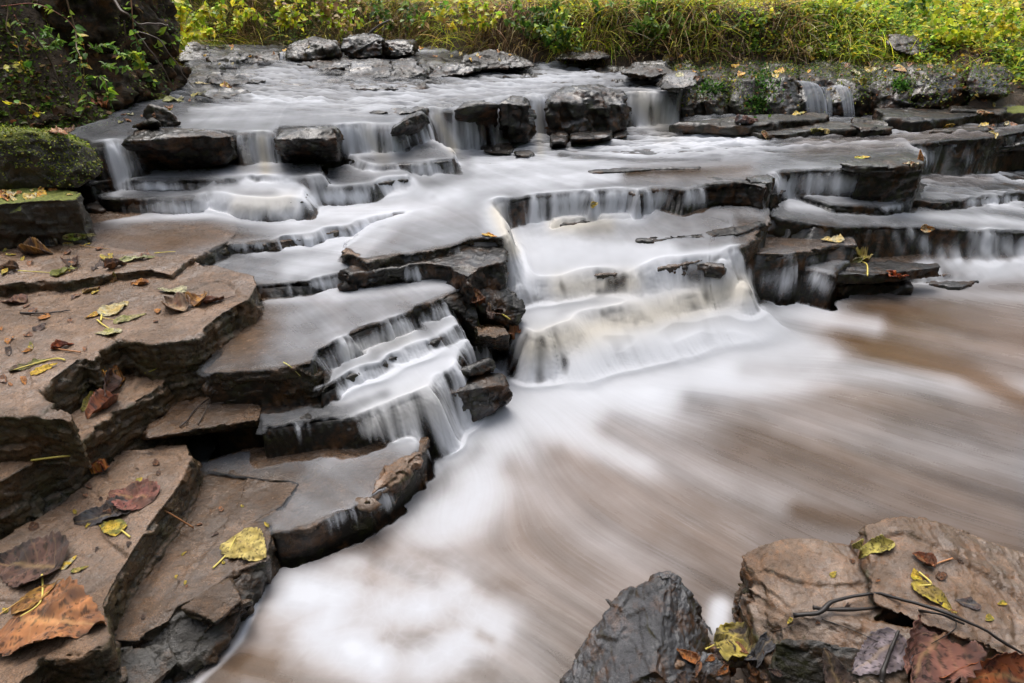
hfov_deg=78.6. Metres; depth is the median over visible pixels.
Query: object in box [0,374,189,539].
rock slab
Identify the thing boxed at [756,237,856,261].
rock ledge
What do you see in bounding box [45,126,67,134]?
fallen leaf
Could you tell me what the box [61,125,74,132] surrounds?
fallen leaf
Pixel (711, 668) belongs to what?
stone
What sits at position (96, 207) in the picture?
rock block
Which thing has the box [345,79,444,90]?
stream rock
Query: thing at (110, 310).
fallen leaf
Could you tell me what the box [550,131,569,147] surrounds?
rock block
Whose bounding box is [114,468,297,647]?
rock slab
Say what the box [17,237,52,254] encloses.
fallen leaf
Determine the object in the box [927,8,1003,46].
weed clump
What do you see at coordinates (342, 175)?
rock ledge
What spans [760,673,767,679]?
fallen leaf
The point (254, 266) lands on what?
rock ledge
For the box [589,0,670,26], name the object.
weed clump
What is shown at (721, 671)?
fallen leaf
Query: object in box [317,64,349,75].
stream rock
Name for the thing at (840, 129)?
rock ledge
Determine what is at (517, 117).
boulder
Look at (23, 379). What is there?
fallen leaf
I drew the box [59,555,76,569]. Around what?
fallen leaf
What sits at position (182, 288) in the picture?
fallen leaf
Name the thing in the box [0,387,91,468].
rock slab
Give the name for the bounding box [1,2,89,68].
trailing vine
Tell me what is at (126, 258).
fallen leaf
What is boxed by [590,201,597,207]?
fallen leaf
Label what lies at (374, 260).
rock ledge
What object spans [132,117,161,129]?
stone
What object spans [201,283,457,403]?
rock slab
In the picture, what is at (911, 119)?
rock ledge
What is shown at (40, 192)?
fallen leaf
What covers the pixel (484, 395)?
broken rock
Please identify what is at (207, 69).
stream rock
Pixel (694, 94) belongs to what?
leaf litter
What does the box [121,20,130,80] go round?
root
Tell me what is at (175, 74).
bank rock
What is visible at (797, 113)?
fallen leaf
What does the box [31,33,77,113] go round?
root
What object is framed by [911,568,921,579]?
fallen leaf
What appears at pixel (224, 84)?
fallen leaf
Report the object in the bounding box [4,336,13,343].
fallen leaf
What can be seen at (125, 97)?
bank rock
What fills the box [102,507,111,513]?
fallen leaf
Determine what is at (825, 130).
fallen leaf
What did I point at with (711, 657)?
fallen leaf
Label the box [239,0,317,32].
weed clump
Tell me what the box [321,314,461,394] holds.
rock ledge
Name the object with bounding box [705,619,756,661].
fallen leaf
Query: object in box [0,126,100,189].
mossy boulder
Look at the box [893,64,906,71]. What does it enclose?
fallen leaf
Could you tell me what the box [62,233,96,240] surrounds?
fallen leaf
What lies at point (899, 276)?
fallen leaf
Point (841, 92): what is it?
waterfall
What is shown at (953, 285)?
rock ledge
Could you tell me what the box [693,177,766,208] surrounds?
rock block
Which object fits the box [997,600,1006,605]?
fallen leaf
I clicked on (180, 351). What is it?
rock slab
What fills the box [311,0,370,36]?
weed clump
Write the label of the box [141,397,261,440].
rock slab
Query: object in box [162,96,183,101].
fallen leaf
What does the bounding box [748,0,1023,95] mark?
undergrowth
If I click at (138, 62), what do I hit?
weed
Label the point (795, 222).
rock ledge
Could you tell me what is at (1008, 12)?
weed clump
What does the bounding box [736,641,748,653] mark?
fallen leaf
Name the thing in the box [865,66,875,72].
fallen leaf
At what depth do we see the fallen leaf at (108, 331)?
1.60 m
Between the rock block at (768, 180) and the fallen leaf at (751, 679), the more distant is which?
the rock block at (768, 180)
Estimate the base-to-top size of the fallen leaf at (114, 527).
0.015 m
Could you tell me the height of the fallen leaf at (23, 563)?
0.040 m
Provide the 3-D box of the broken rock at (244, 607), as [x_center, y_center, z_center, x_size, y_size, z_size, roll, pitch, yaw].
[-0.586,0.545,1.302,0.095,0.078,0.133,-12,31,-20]
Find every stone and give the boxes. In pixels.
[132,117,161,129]
[675,659,685,669]
[692,651,730,682]
[710,646,747,668]
[735,679,743,682]
[746,663,759,682]
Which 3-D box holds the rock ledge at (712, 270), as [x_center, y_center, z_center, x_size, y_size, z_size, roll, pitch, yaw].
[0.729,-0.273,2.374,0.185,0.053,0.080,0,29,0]
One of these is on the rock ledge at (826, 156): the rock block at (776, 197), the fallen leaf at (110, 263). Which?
the rock block at (776, 197)
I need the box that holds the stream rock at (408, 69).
[387,57,430,81]
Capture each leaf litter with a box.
[0,0,149,132]
[32,0,1012,116]
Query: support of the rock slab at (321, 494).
on the stream bed
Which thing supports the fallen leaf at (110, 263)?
on the rock slab at (216, 237)
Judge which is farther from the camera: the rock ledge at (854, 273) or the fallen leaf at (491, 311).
the rock ledge at (854, 273)
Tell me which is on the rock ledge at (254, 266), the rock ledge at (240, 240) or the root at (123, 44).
the rock ledge at (240, 240)
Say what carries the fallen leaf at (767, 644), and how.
on the boulder at (782, 580)
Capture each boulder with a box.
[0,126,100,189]
[121,127,237,170]
[272,125,344,164]
[390,111,429,139]
[454,100,498,140]
[498,95,536,143]
[544,84,631,135]
[560,571,712,682]
[732,516,1023,682]
[768,638,859,682]
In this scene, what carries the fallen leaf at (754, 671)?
on the stone at (749, 666)
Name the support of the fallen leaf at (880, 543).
on the boulder at (782, 580)
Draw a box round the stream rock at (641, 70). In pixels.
[620,60,673,79]
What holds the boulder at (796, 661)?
on the stream bed
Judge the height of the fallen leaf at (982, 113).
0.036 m
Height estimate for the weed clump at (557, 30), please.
0.320 m
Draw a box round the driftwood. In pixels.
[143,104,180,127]
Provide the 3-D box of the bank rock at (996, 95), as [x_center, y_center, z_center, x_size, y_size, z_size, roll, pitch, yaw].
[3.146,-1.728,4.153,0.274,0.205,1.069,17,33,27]
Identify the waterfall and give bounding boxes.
[800,81,826,110]
[821,87,831,112]
[832,85,853,110]
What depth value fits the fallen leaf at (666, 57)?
4.62 m
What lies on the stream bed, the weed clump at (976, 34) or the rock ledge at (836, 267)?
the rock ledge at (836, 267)
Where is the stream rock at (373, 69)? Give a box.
[341,57,392,81]
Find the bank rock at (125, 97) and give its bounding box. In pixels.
[77,52,139,110]
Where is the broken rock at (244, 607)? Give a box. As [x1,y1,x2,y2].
[204,599,254,632]
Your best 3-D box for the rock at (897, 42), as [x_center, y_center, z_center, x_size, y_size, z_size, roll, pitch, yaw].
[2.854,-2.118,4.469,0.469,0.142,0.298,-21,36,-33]
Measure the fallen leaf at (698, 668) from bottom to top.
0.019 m
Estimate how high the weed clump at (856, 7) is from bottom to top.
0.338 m
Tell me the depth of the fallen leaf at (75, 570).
1.22 m
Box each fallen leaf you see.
[0,193,12,200]
[0,260,18,269]
[0,294,27,302]
[0,373,6,383]
[0,530,68,587]
[0,574,106,655]
[1,268,7,274]
[4,191,16,196]
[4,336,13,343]
[5,346,11,355]
[8,357,65,371]
[11,579,61,613]
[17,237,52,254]
[20,376,26,384]
[22,192,36,199]
[28,308,36,311]
[28,522,38,530]
[30,363,56,375]
[31,455,109,473]
[32,323,44,330]
[33,190,46,196]
[37,314,49,318]
[44,237,59,245]
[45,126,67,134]
[49,267,77,276]
[50,339,80,352]
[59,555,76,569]
[60,254,78,266]
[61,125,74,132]
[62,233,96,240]
[70,565,88,572]
[73,495,132,525]
[80,391,93,411]
[82,286,99,293]
[85,388,117,418]
[86,311,97,317]
[91,95,107,107]
[94,319,122,334]
[95,260,103,268]
[97,301,128,320]
[99,519,130,537]
[100,254,112,259]
[101,365,125,385]
[102,369,122,396]
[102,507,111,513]
[104,258,126,268]
[108,478,193,528]
[110,271,117,282]
[113,313,146,323]
[119,255,154,261]
[130,278,148,285]
[140,249,148,258]
[152,458,158,465]
[154,93,166,99]
[157,285,186,292]
[161,291,189,311]
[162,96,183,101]
[185,291,206,306]
[203,295,223,303]
[212,527,266,568]
[220,81,231,87]
[471,288,485,307]
[482,232,496,236]
[486,302,503,318]
[501,314,520,339]
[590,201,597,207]
[663,54,673,62]
[675,72,683,76]
[676,648,700,664]
[677,670,686,682]
[677,673,688,682]
[695,661,701,677]
[701,671,706,682]
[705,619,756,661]
[706,654,714,661]
[713,648,722,658]
[716,664,728,675]
[729,668,735,676]
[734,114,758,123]
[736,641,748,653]
[744,631,775,667]
[748,676,756,682]
[750,667,758,675]
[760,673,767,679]
[761,130,768,140]
[767,668,782,676]
[774,67,784,73]
[792,111,806,114]
[804,44,812,55]
[810,127,829,133]
[821,234,844,242]
[822,647,852,682]
[829,571,836,577]
[851,68,860,75]
[851,627,912,675]
[852,257,862,262]
[852,534,894,558]
[854,155,870,158]
[855,247,872,275]
[859,77,868,87]
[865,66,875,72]
[886,270,908,278]
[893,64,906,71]
[902,161,918,166]
[903,614,986,682]
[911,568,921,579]
[911,571,956,612]
[912,551,953,567]
[917,149,923,165]
[920,224,934,232]
[936,571,945,580]
[939,651,1023,682]
[955,596,980,609]
[977,110,993,115]
[985,614,993,620]
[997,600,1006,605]
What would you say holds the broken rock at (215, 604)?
on the broken rock at (194, 647)
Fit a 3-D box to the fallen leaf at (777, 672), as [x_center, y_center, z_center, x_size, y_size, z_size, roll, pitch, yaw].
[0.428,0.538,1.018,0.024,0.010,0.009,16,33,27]
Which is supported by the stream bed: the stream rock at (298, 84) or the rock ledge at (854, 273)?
the stream rock at (298, 84)
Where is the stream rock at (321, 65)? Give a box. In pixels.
[297,58,364,70]
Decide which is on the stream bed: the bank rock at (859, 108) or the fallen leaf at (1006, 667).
the bank rock at (859, 108)
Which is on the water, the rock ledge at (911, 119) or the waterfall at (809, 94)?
the waterfall at (809, 94)
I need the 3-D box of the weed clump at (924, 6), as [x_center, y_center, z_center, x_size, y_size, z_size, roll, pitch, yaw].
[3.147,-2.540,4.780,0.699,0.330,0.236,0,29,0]
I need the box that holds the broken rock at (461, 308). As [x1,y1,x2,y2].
[444,292,479,346]
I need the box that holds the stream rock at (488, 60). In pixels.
[459,49,533,71]
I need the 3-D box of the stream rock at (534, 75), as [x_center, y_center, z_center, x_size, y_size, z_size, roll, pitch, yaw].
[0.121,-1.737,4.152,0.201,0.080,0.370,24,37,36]
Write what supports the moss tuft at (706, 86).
on the bank rock at (701, 106)
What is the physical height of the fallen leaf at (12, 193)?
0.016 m
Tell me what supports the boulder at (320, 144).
on the stream bed
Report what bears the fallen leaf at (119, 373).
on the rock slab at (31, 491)
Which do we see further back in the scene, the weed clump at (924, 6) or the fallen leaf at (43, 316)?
the weed clump at (924, 6)
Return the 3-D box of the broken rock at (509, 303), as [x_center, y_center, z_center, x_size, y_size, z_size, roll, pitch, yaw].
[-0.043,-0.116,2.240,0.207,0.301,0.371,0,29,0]
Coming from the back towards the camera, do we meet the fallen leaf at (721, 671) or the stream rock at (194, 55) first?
the stream rock at (194, 55)
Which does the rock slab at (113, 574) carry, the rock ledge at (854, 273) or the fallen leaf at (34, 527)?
the fallen leaf at (34, 527)
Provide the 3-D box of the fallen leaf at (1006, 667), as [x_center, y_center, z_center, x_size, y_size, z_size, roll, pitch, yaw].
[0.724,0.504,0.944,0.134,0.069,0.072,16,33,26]
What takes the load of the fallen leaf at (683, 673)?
on the boulder at (640, 633)
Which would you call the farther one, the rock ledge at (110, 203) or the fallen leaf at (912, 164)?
the fallen leaf at (912, 164)
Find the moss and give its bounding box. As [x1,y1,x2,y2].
[0,0,1017,188]
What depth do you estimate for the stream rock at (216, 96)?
3.15 m
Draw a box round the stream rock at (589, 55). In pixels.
[555,50,609,60]
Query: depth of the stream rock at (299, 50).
4.26 m
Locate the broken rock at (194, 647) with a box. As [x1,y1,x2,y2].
[139,569,267,682]
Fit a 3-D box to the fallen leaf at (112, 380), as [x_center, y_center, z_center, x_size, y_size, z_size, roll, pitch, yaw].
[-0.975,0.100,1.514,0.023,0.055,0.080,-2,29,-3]
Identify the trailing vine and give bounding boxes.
[0,0,31,81]
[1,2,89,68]
[66,0,118,119]
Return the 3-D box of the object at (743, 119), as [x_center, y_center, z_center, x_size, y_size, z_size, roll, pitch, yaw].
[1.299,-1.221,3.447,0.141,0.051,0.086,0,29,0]
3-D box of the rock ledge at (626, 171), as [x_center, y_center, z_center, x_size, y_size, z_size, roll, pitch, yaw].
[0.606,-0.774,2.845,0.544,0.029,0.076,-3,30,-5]
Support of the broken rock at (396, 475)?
on the rock slab at (321, 494)
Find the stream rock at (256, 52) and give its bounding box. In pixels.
[241,51,285,58]
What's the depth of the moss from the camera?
3.98 m
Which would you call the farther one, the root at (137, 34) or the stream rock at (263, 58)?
the stream rock at (263, 58)
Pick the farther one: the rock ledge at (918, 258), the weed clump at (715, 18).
the weed clump at (715, 18)
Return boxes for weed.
[3,47,92,116]
[39,24,132,73]
[113,0,159,86]
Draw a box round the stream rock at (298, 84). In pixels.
[267,78,303,86]
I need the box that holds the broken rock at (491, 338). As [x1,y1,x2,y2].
[473,323,509,353]
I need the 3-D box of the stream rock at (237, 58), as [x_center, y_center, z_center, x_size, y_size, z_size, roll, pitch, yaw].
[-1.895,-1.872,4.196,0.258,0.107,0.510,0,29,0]
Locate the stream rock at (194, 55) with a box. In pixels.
[175,40,212,63]
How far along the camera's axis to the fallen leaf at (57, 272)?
1.86 m
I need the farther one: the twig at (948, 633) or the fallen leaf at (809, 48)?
the fallen leaf at (809, 48)
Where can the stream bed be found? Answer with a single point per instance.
(344, 431)
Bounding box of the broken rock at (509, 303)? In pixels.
[476,285,525,334]
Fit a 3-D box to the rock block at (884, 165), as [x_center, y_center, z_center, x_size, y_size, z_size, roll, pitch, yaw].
[1.698,-0.810,2.869,0.407,0.043,0.181,0,29,0]
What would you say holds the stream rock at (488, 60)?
on the stream bed
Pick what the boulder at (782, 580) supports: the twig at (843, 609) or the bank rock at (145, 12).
the twig at (843, 609)
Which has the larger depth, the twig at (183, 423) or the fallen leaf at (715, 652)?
the twig at (183, 423)
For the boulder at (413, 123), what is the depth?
2.83 m
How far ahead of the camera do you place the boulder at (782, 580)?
1.08 m
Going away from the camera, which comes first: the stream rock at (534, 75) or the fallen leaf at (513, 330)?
the fallen leaf at (513, 330)
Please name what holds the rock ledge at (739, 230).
on the rock ledge at (749, 247)
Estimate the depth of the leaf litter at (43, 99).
2.56 m
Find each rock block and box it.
[84,201,105,213]
[480,143,513,153]
[514,150,534,156]
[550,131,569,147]
[570,130,612,144]
[612,131,628,138]
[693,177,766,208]
[745,174,774,201]
[769,189,785,208]
[840,157,924,173]
[851,153,925,204]
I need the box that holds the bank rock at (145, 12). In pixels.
[107,0,180,66]
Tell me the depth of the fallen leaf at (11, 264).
1.86 m
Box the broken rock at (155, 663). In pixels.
[120,643,177,682]
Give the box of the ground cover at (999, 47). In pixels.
[172,0,1023,80]
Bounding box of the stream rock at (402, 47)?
[381,39,418,57]
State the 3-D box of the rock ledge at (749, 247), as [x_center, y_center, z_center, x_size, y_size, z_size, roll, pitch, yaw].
[0.503,-0.353,2.475,1.203,0.216,0.612,0,29,0]
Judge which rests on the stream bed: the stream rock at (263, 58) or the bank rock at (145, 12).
the stream rock at (263, 58)
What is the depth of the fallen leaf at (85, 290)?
1.82 m
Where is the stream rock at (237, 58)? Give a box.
[205,51,248,69]
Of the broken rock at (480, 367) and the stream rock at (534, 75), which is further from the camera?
the stream rock at (534, 75)
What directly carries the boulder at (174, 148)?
on the stream bed
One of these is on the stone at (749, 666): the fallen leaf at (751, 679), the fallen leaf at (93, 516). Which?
the fallen leaf at (751, 679)
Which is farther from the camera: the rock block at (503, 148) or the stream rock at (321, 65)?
the stream rock at (321, 65)
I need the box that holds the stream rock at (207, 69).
[190,64,225,74]
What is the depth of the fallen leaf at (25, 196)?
2.00 m
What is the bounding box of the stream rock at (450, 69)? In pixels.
[427,61,481,78]
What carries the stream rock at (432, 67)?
on the stream rock at (450, 69)
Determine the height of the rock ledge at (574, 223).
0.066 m
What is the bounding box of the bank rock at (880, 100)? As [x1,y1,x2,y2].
[866,57,971,114]
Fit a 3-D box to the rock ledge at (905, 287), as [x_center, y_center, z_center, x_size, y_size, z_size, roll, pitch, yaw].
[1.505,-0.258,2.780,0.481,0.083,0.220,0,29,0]
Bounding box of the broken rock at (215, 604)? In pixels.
[181,578,241,625]
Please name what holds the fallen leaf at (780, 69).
on the bank rock at (792, 86)
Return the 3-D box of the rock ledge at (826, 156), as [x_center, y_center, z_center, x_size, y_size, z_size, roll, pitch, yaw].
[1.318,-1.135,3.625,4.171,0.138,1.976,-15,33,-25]
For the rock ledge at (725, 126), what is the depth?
3.49 m
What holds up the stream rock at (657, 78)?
on the stream bed
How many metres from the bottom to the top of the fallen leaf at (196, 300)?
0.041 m
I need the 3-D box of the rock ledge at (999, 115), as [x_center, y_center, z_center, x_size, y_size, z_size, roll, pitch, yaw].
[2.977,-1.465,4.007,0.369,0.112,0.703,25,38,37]
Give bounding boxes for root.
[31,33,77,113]
[113,0,168,26]
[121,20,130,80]
[136,33,175,88]
[137,31,193,86]
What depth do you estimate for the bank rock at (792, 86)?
4.06 m
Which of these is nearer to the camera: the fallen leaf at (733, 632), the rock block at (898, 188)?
the fallen leaf at (733, 632)
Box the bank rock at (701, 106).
[669,59,730,117]
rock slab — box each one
[0,188,95,250]
[0,211,238,296]
[0,262,263,413]
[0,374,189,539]
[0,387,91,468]
[0,445,202,682]
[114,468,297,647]
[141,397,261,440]
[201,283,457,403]
[202,437,429,544]
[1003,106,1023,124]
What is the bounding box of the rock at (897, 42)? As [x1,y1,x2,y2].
[884,34,932,56]
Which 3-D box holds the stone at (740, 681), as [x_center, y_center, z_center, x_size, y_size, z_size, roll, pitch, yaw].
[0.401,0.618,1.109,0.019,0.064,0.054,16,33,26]
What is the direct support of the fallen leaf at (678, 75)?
on the stream rock at (671, 81)
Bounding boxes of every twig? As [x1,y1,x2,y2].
[20,310,69,313]
[179,397,208,426]
[197,399,210,424]
[793,592,1023,653]
[812,605,964,624]
[822,619,877,641]
[931,611,956,643]
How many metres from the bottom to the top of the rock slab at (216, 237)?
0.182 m
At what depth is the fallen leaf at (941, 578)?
1.05 m
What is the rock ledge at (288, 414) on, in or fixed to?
on the stream bed
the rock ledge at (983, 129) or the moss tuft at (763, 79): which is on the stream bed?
the rock ledge at (983, 129)
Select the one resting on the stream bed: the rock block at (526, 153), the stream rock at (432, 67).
the rock block at (526, 153)
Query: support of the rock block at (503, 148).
on the stream bed
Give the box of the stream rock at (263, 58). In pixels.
[247,51,281,64]
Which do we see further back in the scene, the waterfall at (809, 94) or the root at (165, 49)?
the waterfall at (809, 94)
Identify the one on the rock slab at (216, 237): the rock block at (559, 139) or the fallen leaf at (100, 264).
the fallen leaf at (100, 264)
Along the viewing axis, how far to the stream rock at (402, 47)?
4.54 m
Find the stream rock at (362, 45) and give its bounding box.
[340,33,384,57]
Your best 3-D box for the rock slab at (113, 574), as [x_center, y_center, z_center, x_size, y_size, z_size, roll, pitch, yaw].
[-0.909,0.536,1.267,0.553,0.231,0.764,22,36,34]
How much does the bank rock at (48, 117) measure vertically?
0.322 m
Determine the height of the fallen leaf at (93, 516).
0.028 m
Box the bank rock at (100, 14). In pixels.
[33,0,120,59]
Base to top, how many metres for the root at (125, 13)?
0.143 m
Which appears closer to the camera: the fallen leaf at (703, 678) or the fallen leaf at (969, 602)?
the fallen leaf at (969, 602)
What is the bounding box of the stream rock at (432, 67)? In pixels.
[429,64,436,72]
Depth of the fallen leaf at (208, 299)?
1.75 m
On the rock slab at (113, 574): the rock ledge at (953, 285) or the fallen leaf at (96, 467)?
the fallen leaf at (96, 467)
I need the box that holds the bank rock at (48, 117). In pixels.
[26,100,81,127]
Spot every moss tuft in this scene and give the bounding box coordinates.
[689,76,729,97]
[740,57,791,104]
[744,88,773,117]
[891,74,913,93]
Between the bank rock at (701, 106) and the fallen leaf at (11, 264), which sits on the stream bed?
the bank rock at (701, 106)
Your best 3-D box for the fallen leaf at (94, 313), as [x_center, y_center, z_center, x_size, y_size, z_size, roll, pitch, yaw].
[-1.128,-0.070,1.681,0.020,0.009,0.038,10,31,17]
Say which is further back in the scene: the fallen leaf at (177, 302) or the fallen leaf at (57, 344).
the fallen leaf at (177, 302)
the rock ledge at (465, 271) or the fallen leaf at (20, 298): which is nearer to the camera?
the fallen leaf at (20, 298)
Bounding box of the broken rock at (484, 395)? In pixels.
[435,372,512,421]
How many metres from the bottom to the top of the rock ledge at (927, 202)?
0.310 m
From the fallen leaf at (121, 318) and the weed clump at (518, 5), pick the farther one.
the weed clump at (518, 5)
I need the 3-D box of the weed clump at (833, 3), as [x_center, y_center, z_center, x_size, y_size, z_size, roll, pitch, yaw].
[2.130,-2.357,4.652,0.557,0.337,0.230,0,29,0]
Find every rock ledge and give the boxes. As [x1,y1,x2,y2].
[85,162,325,198]
[98,192,313,215]
[209,254,341,288]
[225,208,397,253]
[260,344,468,440]
[321,168,408,195]
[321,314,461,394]
[337,246,508,304]
[340,230,509,287]
[343,141,456,175]
[456,114,1023,220]
[510,208,771,288]
[560,214,642,226]
[588,166,700,174]
[635,221,765,243]
[669,112,829,134]
[682,262,726,277]
[683,121,856,140]
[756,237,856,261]
[767,201,1023,249]
[794,169,1023,214]
[802,251,856,288]
[837,260,939,283]
[837,280,913,298]
[848,117,893,139]
[861,254,1012,277]
[872,107,978,131]
[909,279,978,289]
[929,123,997,135]
[948,104,1015,125]
[993,139,1023,152]
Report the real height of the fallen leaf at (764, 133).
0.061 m
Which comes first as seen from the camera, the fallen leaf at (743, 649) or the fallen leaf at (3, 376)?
the fallen leaf at (743, 649)
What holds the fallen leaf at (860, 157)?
on the rock block at (898, 188)
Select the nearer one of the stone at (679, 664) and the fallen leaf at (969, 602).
the fallen leaf at (969, 602)
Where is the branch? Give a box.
[367,20,389,34]
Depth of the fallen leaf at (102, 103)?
2.75 m
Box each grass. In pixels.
[320,0,1023,28]
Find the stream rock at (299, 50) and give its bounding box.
[285,36,342,61]
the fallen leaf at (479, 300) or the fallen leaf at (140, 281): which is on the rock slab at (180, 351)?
the fallen leaf at (140, 281)
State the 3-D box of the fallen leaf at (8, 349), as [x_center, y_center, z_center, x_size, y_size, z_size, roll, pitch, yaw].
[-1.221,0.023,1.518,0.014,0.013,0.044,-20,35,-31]
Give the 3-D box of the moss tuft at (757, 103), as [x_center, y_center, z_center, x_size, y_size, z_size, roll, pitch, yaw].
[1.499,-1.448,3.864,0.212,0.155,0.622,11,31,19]
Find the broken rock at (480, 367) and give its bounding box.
[460,357,495,378]
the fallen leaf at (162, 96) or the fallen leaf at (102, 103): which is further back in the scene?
the fallen leaf at (162, 96)
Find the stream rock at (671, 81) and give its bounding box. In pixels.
[656,69,703,92]
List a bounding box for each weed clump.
[181,0,256,34]
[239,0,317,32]
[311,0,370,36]
[368,0,447,31]
[424,0,507,32]
[503,0,568,41]
[534,6,588,53]
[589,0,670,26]
[627,4,688,43]
[698,11,771,41]
[766,0,838,26]
[800,0,878,16]
[830,0,903,10]
[889,0,971,24]
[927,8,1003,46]
[958,0,1023,43]
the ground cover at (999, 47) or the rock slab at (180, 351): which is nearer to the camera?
the rock slab at (180, 351)
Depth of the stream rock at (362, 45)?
4.45 m
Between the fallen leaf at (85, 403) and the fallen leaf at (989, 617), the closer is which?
the fallen leaf at (989, 617)
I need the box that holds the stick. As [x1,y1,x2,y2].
[879,630,899,682]
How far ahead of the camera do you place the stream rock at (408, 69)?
3.92 m
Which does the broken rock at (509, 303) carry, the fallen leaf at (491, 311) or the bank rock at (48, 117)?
the fallen leaf at (491, 311)
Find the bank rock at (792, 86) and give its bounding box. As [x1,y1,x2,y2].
[728,59,802,115]
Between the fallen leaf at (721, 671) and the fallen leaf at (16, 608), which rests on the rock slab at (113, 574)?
the fallen leaf at (16, 608)
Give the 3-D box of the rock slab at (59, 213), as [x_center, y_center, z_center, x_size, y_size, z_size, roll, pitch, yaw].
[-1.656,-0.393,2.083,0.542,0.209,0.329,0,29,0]
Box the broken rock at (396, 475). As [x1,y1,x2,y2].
[353,452,423,512]
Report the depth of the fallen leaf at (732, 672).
1.15 m
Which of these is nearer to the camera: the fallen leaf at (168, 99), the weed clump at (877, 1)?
the fallen leaf at (168, 99)
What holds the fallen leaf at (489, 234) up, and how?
on the rock ledge at (374, 260)
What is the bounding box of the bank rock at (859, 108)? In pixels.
[797,60,872,115]
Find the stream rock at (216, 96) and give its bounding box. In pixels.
[194,88,250,103]
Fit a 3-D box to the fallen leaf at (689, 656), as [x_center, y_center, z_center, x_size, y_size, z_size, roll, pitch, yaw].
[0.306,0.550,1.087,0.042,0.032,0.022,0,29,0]
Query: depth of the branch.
4.69 m
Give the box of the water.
[71,46,1023,682]
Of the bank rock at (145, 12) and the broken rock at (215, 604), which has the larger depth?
the bank rock at (145, 12)
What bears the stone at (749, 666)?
on the boulder at (782, 580)
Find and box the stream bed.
[72,45,1023,567]
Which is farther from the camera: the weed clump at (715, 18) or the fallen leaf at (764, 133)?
the weed clump at (715, 18)
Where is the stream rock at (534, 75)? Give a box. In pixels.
[502,73,546,78]
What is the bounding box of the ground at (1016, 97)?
[0,0,1023,204]
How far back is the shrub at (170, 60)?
3.10 m
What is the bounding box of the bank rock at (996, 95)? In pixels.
[966,64,1014,100]
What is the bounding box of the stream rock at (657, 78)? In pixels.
[611,76,662,86]
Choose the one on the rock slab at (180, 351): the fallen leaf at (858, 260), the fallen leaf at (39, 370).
the fallen leaf at (39, 370)
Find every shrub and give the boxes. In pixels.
[153,27,181,67]
[174,0,215,56]
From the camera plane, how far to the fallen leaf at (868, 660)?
1.00 m
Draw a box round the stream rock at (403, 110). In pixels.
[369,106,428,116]
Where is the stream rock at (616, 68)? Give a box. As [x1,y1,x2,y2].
[578,64,629,73]
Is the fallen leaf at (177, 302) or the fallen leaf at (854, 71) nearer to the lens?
the fallen leaf at (177, 302)
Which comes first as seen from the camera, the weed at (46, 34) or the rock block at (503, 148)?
the weed at (46, 34)
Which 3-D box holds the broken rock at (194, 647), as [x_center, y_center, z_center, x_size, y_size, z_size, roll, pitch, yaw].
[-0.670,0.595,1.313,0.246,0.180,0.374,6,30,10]
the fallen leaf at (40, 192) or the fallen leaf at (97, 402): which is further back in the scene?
the fallen leaf at (40, 192)
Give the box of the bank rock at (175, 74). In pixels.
[133,61,191,98]
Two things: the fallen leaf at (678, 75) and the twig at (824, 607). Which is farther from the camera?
the fallen leaf at (678, 75)
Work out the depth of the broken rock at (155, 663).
1.15 m
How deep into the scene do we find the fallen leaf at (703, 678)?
1.07 m
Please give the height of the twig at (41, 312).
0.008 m
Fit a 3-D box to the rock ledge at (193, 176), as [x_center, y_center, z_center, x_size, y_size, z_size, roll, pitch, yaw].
[-1.290,-0.667,2.549,1.083,0.068,0.403,0,29,0]
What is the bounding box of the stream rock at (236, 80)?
[205,73,265,86]
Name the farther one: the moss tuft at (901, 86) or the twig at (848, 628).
the moss tuft at (901, 86)

